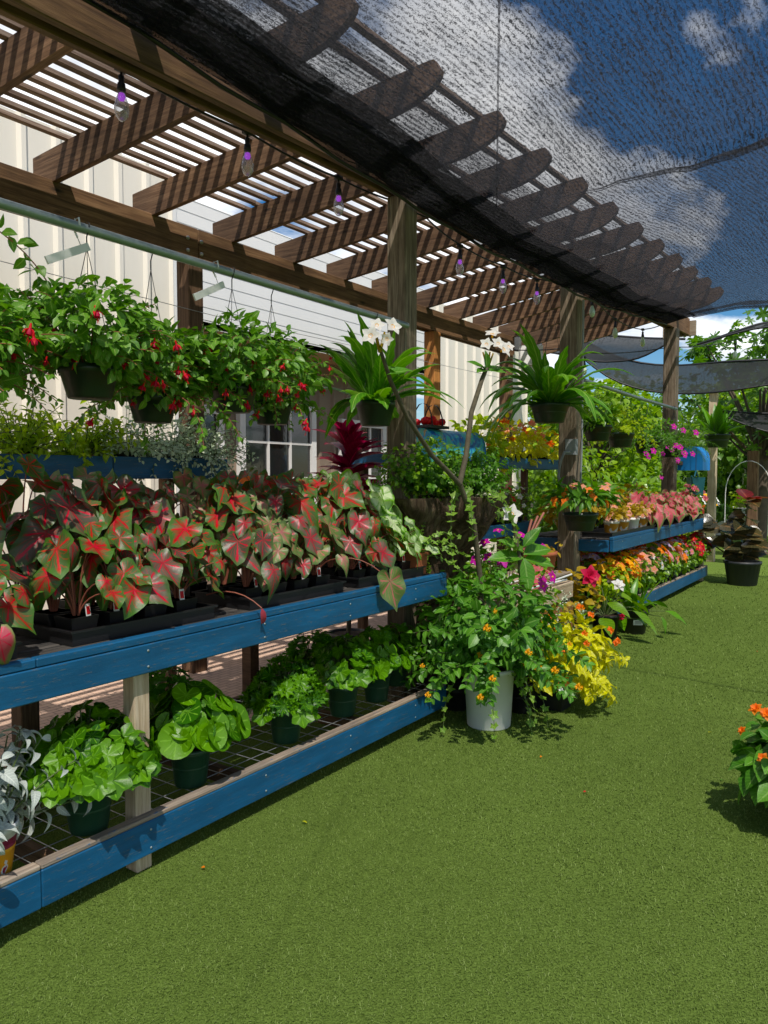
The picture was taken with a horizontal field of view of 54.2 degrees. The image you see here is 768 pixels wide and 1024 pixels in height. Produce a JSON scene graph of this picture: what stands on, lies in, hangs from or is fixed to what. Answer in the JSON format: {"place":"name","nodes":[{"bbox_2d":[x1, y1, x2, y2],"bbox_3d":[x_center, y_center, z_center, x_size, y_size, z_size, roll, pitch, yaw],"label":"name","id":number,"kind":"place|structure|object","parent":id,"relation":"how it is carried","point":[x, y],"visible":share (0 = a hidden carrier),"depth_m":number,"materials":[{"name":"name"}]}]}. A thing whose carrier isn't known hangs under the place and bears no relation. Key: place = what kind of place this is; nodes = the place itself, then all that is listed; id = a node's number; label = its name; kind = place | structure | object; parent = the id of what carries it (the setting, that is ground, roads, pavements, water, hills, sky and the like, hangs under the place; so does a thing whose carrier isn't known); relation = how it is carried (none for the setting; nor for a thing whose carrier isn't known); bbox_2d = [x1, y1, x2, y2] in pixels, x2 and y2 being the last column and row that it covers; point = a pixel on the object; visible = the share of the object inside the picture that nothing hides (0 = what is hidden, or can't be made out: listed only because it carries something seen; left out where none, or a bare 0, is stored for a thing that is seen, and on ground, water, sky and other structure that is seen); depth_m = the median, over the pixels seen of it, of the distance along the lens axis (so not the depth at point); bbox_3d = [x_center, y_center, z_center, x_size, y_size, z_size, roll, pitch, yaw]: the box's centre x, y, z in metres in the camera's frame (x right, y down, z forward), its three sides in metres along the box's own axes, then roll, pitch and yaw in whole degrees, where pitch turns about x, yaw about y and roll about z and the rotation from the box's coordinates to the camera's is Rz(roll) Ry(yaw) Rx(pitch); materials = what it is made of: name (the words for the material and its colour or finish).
{"place":"outdoors","nodes":[
{"label":"outdoors","id":0,"kind":"place"},
{"bbox_2d":[0,611,528,766],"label":"brick paving","id":1,"kind":"structure","parent":0,"point":[223,672],"depth_m":5.42,"materials":[{"name":"brown brick"}]},
{"bbox_2d":[0,454,227,689],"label":"wall shelf","id":2,"kind":"object","parent":1,"relation":"on","point":[133,467],"depth_m":3.88,"materials":[{"name":"blue wood"}]},
{"bbox_2d":[0,392,68,459],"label":"fern plant","id":3,"kind":"object","parent":2,"relation":"on","point":[30,442],"visible":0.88,"depth_m":3.52,"materials":[{"name":"green plant"}]},
{"bbox_2d":[14,400,142,466],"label":"fern plant","id":4,"kind":"object","parent":2,"relation":"on","point":[84,445],"visible":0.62,"depth_m":3.80,"materials":[{"name":"green plant"}]},
{"bbox_2d":[81,405,194,484],"bbox_3d":[-1.408,-0.376,4.114,0.677,0.479,0.634,0,3,4],"label":"variegated plant","id":5,"kind":"object","parent":2,"relation":"on","point":[138,450],"visible":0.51,"depth_m":4.01,"materials":[{"name":"green plant"}]},
{"bbox_2d":[114,413,228,485],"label":"variegated plant","id":6,"kind":"object","parent":2,"relation":"on","point":[179,442],"visible":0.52,"depth_m":4.22,"materials":[{"name":"green plant"}]},
{"bbox_2d":[135,407,258,487],"bbox_3d":[-1.100,-0.326,4.434,0.703,0.591,0.784,0,3,2],"label":"white flowered plant","id":7,"kind":"object","parent":2,"relation":"on","point":[213,453],"visible":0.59,"depth_m":4.37,"materials":[{"name":"green plant"}]},
{"bbox_2d":[237,476,277,691],"bbox_3d":[-0.907,0.508,5.069,0.310,1.500,0.310,2,3,35],"label":"wooden post","id":8,"kind":"object","parent":1,"relation":"on","point":[250,661],"visible":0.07,"depth_m":5.06,"materials":[{"name":"brown wood"}]},
{"bbox_2d":[0,105,527,609],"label":"storage building","id":9,"kind":"structure","parent":1,"relation":"on","point":[272,447],"depth_m":8.00,"materials":[{"name":"beige metal"}]},
{"bbox_2d":[236,406,316,575],"bbox_3d":[-1.330,-0.206,9.511,0.070,2.400,1.400,2,3,35],"label":"door","id":10,"kind":"structure","parent":9,"relation":"in","point":[278,451],"depth_m":9.50,"materials":[{"name":"white paint"}]},
{"bbox_2d":[338,419,386,490],"bbox_3d":[-0.303,-0.677,10.968,0.070,1.300,1.100,2,3,35],"label":"window","id":11,"kind":"structure","parent":9,"relation":"in","point":[380,433],"depth_m":11.20,"materials":[{"name":"grey glass"}]},
{"bbox_2d":[514,335,685,362],"bbox_3d":[3.308,-2.845,12.740,3.363,0.776,0.693,2,3,35],"label":"shade cloth","id":12,"kind":"object","parent":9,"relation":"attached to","point":[617,345],"visible":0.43,"depth_m":12.31,"materials":[{"name":"grey fabric"}]},
{"bbox_2d":[311,419,386,642],"bbox_3d":[-0.260,0.243,5.869,0.653,1.952,0.648,0,3,2],"label":"cordyline","id":13,"kind":"object","parent":1,"relation":"on","point":[351,444],"visible":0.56,"depth_m":5.74,"materials":[{"name":"red plant"}]},
{"bbox_2d":[353,453,557,628],"bbox_3d":[0.912,0.288,7.670,0.469,1.690,3.598,2,3,35],"label":"bench","id":14,"kind":"object","parent":1,"relation":"on","point":[524,463],"depth_m":8.01,"materials":[{"name":"blue wood"}]},
{"bbox_2d":[448,413,509,461],"bbox_3d":[0.929,-0.695,7.543,0.664,0.604,0.652,-1,3,-14],"label":"coleus","id":15,"kind":"object","parent":14,"relation":"on","point":[479,418],"visible":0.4,"depth_m":7.47,"materials":[{"name":"green plant"}]},
{"bbox_2d":[479,411,534,472],"bbox_3d":[1.227,-0.737,7.935,0.686,0.650,0.704,2,3,35],"label":"coleus","id":16,"kind":"object","parent":14,"relation":"on","point":[522,438],"visible":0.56,"depth_m":7.82,"materials":[{"name":"yellow plant"}]},
{"bbox_2d":[496,419,550,470],"bbox_3d":[1.544,-0.742,8.321,0.580,0.571,0.637,-1,3,-17],"label":"coleus","id":17,"kind":"object","parent":14,"relation":"on","point":[544,450],"visible":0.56,"depth_m":8.19,"materials":[{"name":"yellow plant"}]},
{"bbox_2d":[0,536,767,1023],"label":"turf","id":18,"kind":"structure","parent":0,"point":[684,598],"depth_m":2.75,"materials":[{"name":"green plastic"}]},
{"bbox_2d":[0,572,446,928],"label":"plant bench","id":19,"kind":"object","parent":18,"relation":"on","point":[34,673],"visible":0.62,"depth_m":2.92,"materials":[{"name":"wood"}]},
{"bbox_2d":[11,641,21,658],"bbox_3d":[-1.553,0.468,2.346,0.388,0.055,0.650,2,3,35],"label":"plant tray","id":20,"kind":"object","parent":19,"relation":"on","point":[14,655],"visible":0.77,"depth_m":2.50,"materials":[{"name":"black plastic"}]},
{"bbox_2d":[0,559,35,633],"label":"caladium","id":21,"kind":"object","parent":20,"relation":"on","point":[16,608],"visible":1,"depth_m":2.49,"materials":[{"name":"green plant"}]},
{"bbox_2d":[0,453,62,627],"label":"caladium","id":22,"kind":"object","parent":19,"relation":"on","point":[12,489],"visible":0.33,"depth_m":3.05,"materials":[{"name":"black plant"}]},
{"bbox_2d":[0,725,91,875],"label":"silver plant","id":23,"kind":"object","parent":19,"relation":"on","point":[11,820],"visible":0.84,"depth_m":2.49,"materials":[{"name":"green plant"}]},
{"bbox_2d":[25,465,103,608],"bbox_3d":[-1.343,0.128,3.169,0.459,0.651,0.471,-1,3,-23],"label":"caladium","id":24,"kind":"object","parent":19,"relation":"on","point":[80,472],"visible":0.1,"depth_m":3.13,"materials":[{"name":"green plant"}]},
{"bbox_2d":[10,699,161,836],"bbox_3d":[-1.086,0.939,2.759,0.539,0.468,0.557,-2,3,-33],"label":"potted plant","id":25,"kind":"object","parent":19,"relation":"on","point":[115,757],"visible":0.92,"depth_m":2.64,"materials":[{"name":"green plant"}]},
{"bbox_2d":[17,602,217,646],"bbox_3d":[-1.068,0.434,3.044,0.388,0.055,0.690,2,3,35],"label":"plant tray","id":26,"kind":"object","parent":19,"relation":"on","point":[202,611],"visible":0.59,"depth_m":2.84,"materials":[{"name":"black plastic"}]},
{"bbox_2d":[5,474,114,627],"bbox_3d":[-1.298,0.153,2.913,0.456,0.604,0.542,2,3,35],"label":"caladium","id":27,"kind":"object","parent":26,"relation":"on","point":[74,513],"visible":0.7,"depth_m":2.80,"materials":[{"name":"red plant"}]},
{"bbox_2d":[19,529,125,630],"bbox_3d":[-1.150,0.258,2.805,0.367,0.406,0.416,-1,3,-16],"label":"caladium","id":28,"kind":"object","parent":26,"relation":"on","point":[52,571],"visible":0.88,"depth_m":2.71,"materials":[{"name":"red plant"}]},
{"bbox_2d":[52,471,142,612],"bbox_3d":[-1.185,0.144,2.996,0.468,0.615,0.373,2,3,35],"label":"caladium","id":29,"kind":"object","parent":26,"relation":"on","point":[92,530],"visible":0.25,"depth_m":2.95,"materials":[{"name":"green plant"}]},
{"bbox_2d":[73,526,155,625],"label":"caladium","id":30,"kind":"object","parent":26,"relation":"on","point":[132,580],"visible":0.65,"depth_m":2.84,"materials":[{"name":"red plant"}]},
{"bbox_2d":[78,468,159,605],"bbox_3d":[-1.083,0.130,3.135,0.361,0.629,0.426,0,3,5],"label":"caladium","id":31,"kind":"object","parent":26,"relation":"on","point":[112,521],"visible":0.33,"depth_m":3.05,"materials":[{"name":"green plant"}]},
{"bbox_2d":[104,532,188,619],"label":"caladium","id":32,"kind":"object","parent":26,"relation":"on","point":[165,567],"visible":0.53,"depth_m":2.97,"materials":[{"name":"pink plant"}]},
{"bbox_2d":[103,482,205,595],"bbox_3d":[-1.007,0.153,3.264,0.523,0.570,0.461,2,3,35],"label":"caladium","id":33,"kind":"object","parent":26,"relation":"on","point":[160,507],"visible":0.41,"depth_m":3.19,"materials":[{"name":"green plant"}]},
{"bbox_2d":[158,516,224,613],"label":"caladium","id":34,"kind":"object","parent":26,"relation":"on","point":[180,533],"visible":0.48,"depth_m":3.15,"materials":[{"name":"green plant"}]},
{"bbox_2d":[122,666,192,706],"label":"potted plant","id":35,"kind":"object","parent":19,"relation":"on","point":[158,689],"visible":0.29,"depth_m":3.54,"materials":[{"name":"green plant"}]},
{"bbox_2d":[149,679,250,788],"bbox_3d":[-0.818,0.928,3.178,0.477,0.449,0.453,2,3,35],"label":"potted plant","id":36,"kind":"object","parent":19,"relation":"on","point":[194,723],"visible":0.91,"depth_m":3.08,"materials":[{"name":"green plant"}]},
{"bbox_2d":[172,467,237,596],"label":"caladium","id":37,"kind":"object","parent":19,"relation":"on","point":[181,481],"visible":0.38,"depth_m":3.69,"materials":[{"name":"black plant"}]},
{"bbox_2d":[192,579,345,609],"bbox_3d":[-0.560,0.399,3.774,0.388,0.055,0.710,2,3,35],"label":"plant tray","id":38,"kind":"object","parent":19,"relation":"on","point":[332,586],"visible":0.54,"depth_m":3.56,"materials":[{"name":"black plastic"}]},
{"bbox_2d":[187,477,260,594],"bbox_3d":[-0.758,0.128,3.601,0.389,0.589,0.428,-1,3,-13],"label":"caladium","id":39,"kind":"object","parent":38,"relation":"on","point":[227,495],"visible":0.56,"depth_m":3.54,"materials":[{"name":"green plant"}]},
{"bbox_2d":[212,515,283,603],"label":"caladium","id":40,"kind":"object","parent":38,"relation":"on","point":[237,541],"visible":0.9,"depth_m":3.42,"materials":[{"name":"pink plant"}]},
{"bbox_2d":[212,482,297,584],"bbox_3d":[-0.636,0.127,3.738,0.414,0.577,0.486,2,3,35],"label":"caladium","id":41,"kind":"object","parent":38,"relation":"on","point":[269,518],"visible":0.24,"depth_m":3.71,"materials":[{"name":"green plant"}]},
{"bbox_2d":[232,520,302,595],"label":"caladium","id":42,"kind":"object","parent":38,"relation":"on","point":[282,536],"visible":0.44,"depth_m":3.58,"materials":[{"name":"green plant"}]},
{"bbox_2d":[231,475,303,577],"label":"caladium","id":43,"kind":"object","parent":38,"relation":"on","point":[276,504],"visible":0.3,"depth_m":3.81,"materials":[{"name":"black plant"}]},
{"bbox_2d":[280,514,323,590],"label":"caladium","id":44,"kind":"object","parent":38,"relation":"on","point":[313,541],"visible":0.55,"depth_m":3.73,"materials":[{"name":"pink plant"}]},
{"bbox_2d":[267,477,336,576],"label":"caladium","id":45,"kind":"object","parent":38,"relation":"on","point":[304,506],"visible":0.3,"depth_m":3.91,"materials":[{"name":"green plant"}]},
{"bbox_2d":[285,515,349,586],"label":"caladium","id":46,"kind":"object","parent":38,"relation":"on","point":[333,534],"visible":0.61,"depth_m":3.88,"materials":[{"name":"green plant"}]},
{"bbox_2d":[238,655,329,744],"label":"potted plant","id":47,"kind":"object","parent":19,"relation":"on","point":[281,699],"visible":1,"depth_m":3.60,"materials":[{"name":"green plant"}]},
{"bbox_2d":[279,630,332,672],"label":"potted plant","id":48,"kind":"object","parent":19,"relation":"on","point":[293,651],"visible":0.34,"depth_m":4.43,"materials":[{"name":"green plant"}]},
{"bbox_2d":[306,633,387,717],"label":"potted plant","id":49,"kind":"object","parent":19,"relation":"on","point":[341,676],"visible":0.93,"depth_m":4.02,"materials":[{"name":"green plant"}]},
{"bbox_2d":[309,566,425,587],"bbox_3d":[-0.098,0.367,4.438,0.388,0.055,0.690,2,3,35],"label":"plant tray","id":50,"kind":"object","parent":19,"relation":"on","point":[361,582],"visible":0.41,"depth_m":4.15,"materials":[{"name":"black plastic"}]},
{"bbox_2d":[302,471,366,575],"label":"caladium","id":51,"kind":"object","parent":50,"relation":"on","point":[337,498],"visible":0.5,"depth_m":4.20,"materials":[{"name":"green plant"}]},
{"bbox_2d":[327,510,395,577],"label":"caladium","id":52,"kind":"object","parent":50,"relation":"on","point":[360,528],"visible":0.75,"depth_m":4.12,"materials":[{"name":"pink plant"}]},
{"bbox_2d":[336,509,406,576],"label":"caladium","id":53,"kind":"object","parent":50,"relation":"on","point":[373,559],"visible":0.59,"depth_m":4.25,"materials":[{"name":"green plant"}]},
{"bbox_2d":[386,516,439,569],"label":"caladium","id":54,"kind":"object","parent":50,"relation":"on","point":[402,564],"visible":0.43,"depth_m":4.54,"materials":[{"name":"green plant"}]},
{"bbox_2d":[331,558,405,611],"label":"drooping caladium leaf","id":55,"kind":"object","parent":19,"relation":"on","point":[392,589],"visible":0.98,"depth_m":4.00,"materials":[{"name":"green plant"}]},
{"bbox_2d":[344,625,412,702],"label":"potted plant","id":56,"kind":"object","parent":19,"relation":"on","point":[388,653],"visible":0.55,"depth_m":4.29,"materials":[{"name":"green plant"}]},
{"bbox_2d":[378,622,425,686],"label":"potted plant","id":57,"kind":"object","parent":19,"relation":"on","point":[396,676],"visible":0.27,"depth_m":4.64,"materials":[{"name":"green plant"}]},
{"bbox_2d":[382,522,470,575],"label":"potted plant","id":58,"kind":"object","parent":19,"relation":"on","point":[425,555],"visible":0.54,"depth_m":4.58,"materials":[{"name":"green plant"}]},
{"bbox_2d":[0,0,696,702],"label":"pergola","id":59,"kind":"object","parent":18,"relation":"on","point":[46,36],"visible":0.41,"depth_m":5.07,"materials":[{"name":"wood"}]},
{"bbox_2d":[61,254,250,455],"bbox_3d":[-1.014,-0.721,3.346,0.901,0.925,0.845,2,3,35],"label":"hanging basket","id":60,"kind":"object","parent":59,"relation":"hanging from","point":[146,407],"visible":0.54,"depth_m":3.29,"materials":[{"name":"plastic"}]},
{"bbox_2d":[0,198,408,328],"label":"hanging rail","id":61,"kind":"object","parent":59,"relation":"attached to","point":[44,216],"visible":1,"depth_m":3.21,"materials":[{"name":"metal"}]},
{"bbox_2d":[0,283,76,416],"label":"hanging basket","id":62,"kind":"object","parent":61,"relation":"hanging from","point":[15,335],"visible":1,"depth_m":2.50,"materials":[{"name":"plastic"}]},
{"bbox_2d":[0,222,192,413],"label":"hanging basket","id":63,"kind":"object","parent":61,"relation":"hanging from","point":[97,367],"visible":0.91,"depth_m":2.81,"materials":[{"name":"plastic"}]},
{"bbox_2d":[0,214,69,349],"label":"climbing shoot","id":64,"kind":"object","parent":63,"relation":"attached to","point":[20,262],"visible":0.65,"depth_m":2.69,"materials":[{"name":"green plant"}]},
{"bbox_2d":[155,266,313,426],"bbox_3d":[-0.715,-0.777,3.539,0.750,0.750,0.727,-1,3,-23],"label":"hanging basket","id":65,"kind":"object","parent":61,"relation":"hanging from","point":[264,374],"visible":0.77,"depth_m":3.42,"materials":[{"name":"plastic"}]},
{"bbox_2d":[310,311,464,438],"bbox_3d":[-0.032,-0.827,4.553,0.933,0.748,0.977,-1,3,-13],"label":"hanging basket","id":66,"kind":"object","parent":61,"relation":"hanging from","point":[371,401],"visible":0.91,"depth_m":4.38,"materials":[{"name":"plastic"}]},
{"bbox_2d":[200,290,345,433],"bbox_3d":[-0.609,-0.815,4.110,0.822,0.829,0.819,2,3,35],"label":"hanging basket","id":67,"kind":"object","parent":59,"relation":"hanging from","point":[270,411],"visible":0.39,"depth_m":3.99,"materials":[{"name":"plastic"}]},
{"bbox_2d":[114,69,549,304],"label":"string lights","id":68,"kind":"object","parent":59,"relation":"hanging from","point":[121,88],"visible":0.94,"depth_m":4.20,"materials":[{"name":"purple rubber"}]},
{"bbox_2d":[82,0,767,324],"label":"shade cloth","id":69,"kind":"object","parent":59,"relation":"attached to","point":[619,162],"visible":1,"depth_m":3.90,"materials":[{"name":"black fabric"}]},
{"bbox_2d":[476,291,635,449],"bbox_3d":[1.475,-1.257,6.722,1.394,1.458,1.252,2,3,35],"label":"hanging basket","id":70,"kind":"object","parent":59,"relation":"hanging from","point":[545,383],"visible":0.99,"depth_m":6.63,"materials":[{"name":"plastic"}]},
{"bbox_2d":[540,425,624,530],"bbox_3d":[1.819,-0.320,6.954,0.752,0.982,0.824,-1,3,-21],"label":"hanging basket","id":71,"kind":"object","parent":59,"relation":"hanging from","point":[603,496],"visible":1,"depth_m":6.83,"materials":[{"name":"plastic"}]},
{"bbox_2d":[584,378,677,409],"bbox_3d":[2.993,-1.355,8.838,0.043,0.056,3.580,2,3,35],"label":"hanging rail","id":72,"kind":"object","parent":59,"relation":"attached to","point":[633,396],"visible":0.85,"depth_m":8.64,"materials":[{"name":"metal"}]},
{"bbox_2d":[583,387,623,440],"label":"hanging basket","id":73,"kind":"object","parent":72,"relation":"hanging from","point":[598,430],"visible":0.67,"depth_m":7.61,"materials":[{"name":"plastic"}]},
{"bbox_2d":[586,394,656,449],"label":"hanging basket","id":74,"kind":"object","parent":72,"relation":"hanging from","point":[624,436],"visible":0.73,"depth_m":8.27,"materials":[{"name":"plastic"}]},
{"bbox_2d":[609,399,698,479],"bbox_3d":[3.275,-0.902,9.226,1.046,1.006,0.940,-1,3,-28],"label":"hanging basket","id":75,"kind":"object","parent":72,"relation":"hanging from","point":[647,448],"visible":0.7,"depth_m":9.10,"materials":[{"name":"plastic"}]},
{"bbox_2d":[634,407,718,467],"bbox_3d":[3.889,-1.005,10.048,1.061,0.840,1.097,-1,3,-23],"label":"hanging basket","id":76,"kind":"object","parent":72,"relation":"hanging from","point":[668,453],"visible":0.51,"depth_m":9.96,"materials":[{"name":"plastic"}]},
{"bbox_2d":[362,317,514,617],"bbox_3d":[0.348,0.057,4.452,0.336,2.460,1.610,2,3,35],"label":"plumeria tree","id":77,"kind":"object","parent":18,"relation":"on","point":[371,335],"visible":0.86,"depth_m":4.62,"materials":[{"name":"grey plant"}]},
{"bbox_2d":[372,436,523,691],"bbox_3d":[0.455,0.371,5.190,1.002,1.762,1.322,0,3,10],"label":"driftwood planter","id":78,"kind":"object","parent":18,"relation":"on","point":[435,506],"visible":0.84,"depth_m":4.83,"materials":[{"name":"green plant"}]},
{"bbox_2d":[411,564,491,711],"bbox_3d":[0.460,0.804,4.857,0.605,0.928,0.739,2,3,35],"label":"leafy shrub","id":79,"kind":"object","parent":18,"relation":"on","point":[457,702],"visible":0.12,"depth_m":4.77,"materials":[{"name":"green plant"}]},
{"bbox_2d":[399,564,595,742],"bbox_3d":[0.640,0.875,4.479,1.202,1.143,1.171,2,3,35],"label":"potted plant","id":80,"kind":"object","parent":18,"relation":"on","point":[489,659],"visible":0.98,"depth_m":4.30,"materials":[{"name":"green plant"}]},
{"bbox_2d":[463,528,565,673],"bbox_3d":[0.860,0.679,5.260,0.804,1.139,0.866,2,3,35],"label":"magenta shrub","id":81,"kind":"object","parent":18,"relation":"on","point":[543,585],"visible":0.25,"depth_m":5.11,"materials":[{"name":"green plant"}]},
{"bbox_2d":[487,504,553,713],"bbox_3d":[0.899,0.607,4.790,0.480,1.328,0.231,-2,4,-41],"label":"plumeria tree","id":82,"kind":"object","parent":18,"relation":"on","point":[533,552],"visible":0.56,"depth_m":4.74,"materials":[{"name":"green plant"}]},
{"bbox_2d":[477,565,573,629],"bbox_3d":[1.095,0.838,5.990,0.514,0.753,1.248,2,3,35],"label":"wooden crate","id":83,"kind":"object","parent":18,"relation":"on","point":[566,585],"visible":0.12,"depth_m":6.02,"materials":[{"name":"brown wood"}]},
{"bbox_2d":[525,603,629,711],"bbox_3d":[1.150,0.923,4.866,0.799,0.690,0.801,2,3,35],"label":"yellow croton","id":84,"kind":"object","parent":18,"relation":"on","point":[593,682],"visible":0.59,"depth_m":4.69,"materials":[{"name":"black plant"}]},
{"bbox_2d":[551,566,605,634],"bbox_3d":[1.733,0.837,6.903,0.592,0.665,0.559,0,3,-3],"label":"leafy pot","id":85,"kind":"object","parent":18,"relation":"on","point":[593,591],"visible":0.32,"depth_m":6.82,"materials":[{"name":"green plant"}]},
{"bbox_2d":[506,518,707,613],"bbox_3d":[2.961,0.601,9.308,1.123,0.907,4.299,2,3,35],"label":"plant bench","id":86,"kind":"object","parent":18,"relation":"on","point":[601,544],"visible":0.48,"depth_m":8.32,"materials":[{"name":"wood"}]},
{"bbox_2d":[570,565,656,638],"bbox_3d":[2.066,0.824,6.951,0.820,0.715,0.883,-1,3,-24],"label":"anthurium","id":87,"kind":"object","parent":18,"relation":"on","point":[601,617],"visible":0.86,"depth_m":6.85,"materials":[{"name":"green plant"}]},
{"bbox_2d":[602,577,685,634],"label":"dragon plant","id":88,"kind":"object","parent":18,"relation":"on","point":[635,626],"visible":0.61,"depth_m":7.09,"materials":[{"name":"green plant"}]},
{"bbox_2d":[656,307,767,540],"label":"tree","id":89,"kind":"object","parent":18,"relation":"on","point":[757,439],"visible":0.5,"depth_m":15.47,"materials":[{"name":"green plant"}]},
{"bbox_2d":[706,393,718,561],"bbox_3d":[5.736,-0.609,13.110,0.130,2.960,0.130,2,3,35],"label":"wooden pole","id":90,"kind":"object","parent":18,"relation":"on","point":[712,479],"visible":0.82,"depth_m":13.06,"materials":[{"name":"wood"}]},
{"bbox_2d":[586,358,767,394],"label":"shade cloth","id":91,"kind":"object","parent":90,"relation":"attached to","point":[715,377],"visible":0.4,"depth_m":13.36,"materials":[{"name":"grey fabric"}]},
{"bbox_2d":[695,395,745,447],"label":"hanging basket","id":92,"kind":"object","parent":90,"relation":"hanging from","point":[716,420],"visible":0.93,"depth_m":12.49,"materials":[{"name":"plastic"}]},
{"bbox_2d":[687,488,767,585],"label":"rubber plant","id":93,"kind":"object","parent":18,"relation":"on","point":[742,563],"visible":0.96,"depth_m":10.28,"materials":[{"name":"grey plant"}]},
{"bbox_2d":[728,703,767,807],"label":"orange flowered plant","id":94,"kind":"object","parent":18,"relation":"on","point":[749,762],"visible":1,"depth_m":3.21,"materials":[{"name":"green plant"}]},
{"bbox_2d":[745,451,759,539],"bbox_3d":[7.405,-0.223,15.076,0.190,2.000,0.190,2,3,35],"label":"wooden pole","id":95,"kind":"object","parent":18,"relation":"on","point":[753,477],"visible":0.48,"depth_m":14.98,"materials":[{"name":"wood"}]},
{"bbox_2d":[0,0,767,429],"label":"sky","id":96,"kind":"structure","parent":0,"point":[722,322],"materials":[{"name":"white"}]},
{"bbox_2d":[416,428,485,462],"bbox_3d":[0.587,-0.608,6.956,0.317,0.303,0.957,2,3,35],"label":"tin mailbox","id":97,"kind":"object","parent":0,"point":[456,438],"visible":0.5,"depth_m":6.77,"materials":[{"name":"blue metal"}]},
{"bbox_2d":[250,530,733,721],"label":"ground","id":98,"kind":"structure","parent":0,"point":[474,566],"depth_m":12.75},
{"bbox_2d":[489,454,599,551],"bbox_3d":[2.648,0.084,11.860,1.764,2.011,1.841,2,3,35],"label":"leafy bush","id":99,"kind":"object","parent":98,"relation":"on","point":[536,485],"visible":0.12,"depth_m":11.69,"materials":[{"name":"green plant"}]},
{"bbox_2d":[528,376,661,504],"bbox_3d":[6.298,-1.656,22.371,4.913,4.910,4.816,2,3,35],"label":"tree","id":100,"kind":"object","parent":98,"relation":"on","point":[619,466],"visible":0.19,"depth_m":21.21,"materials":[{"name":"green plant"}]},
{"bbox_2d":[685,388,761,519],"bbox_3d":[12.221,-2.019,23.089,5.394,5.222,5.924,1,3,18],"label":"tree","id":101,"kind":"object","parent":98,"relation":"on","point":[727,461],"visible":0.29,"depth_m":22.41,"materials":[{"name":"green plant"}]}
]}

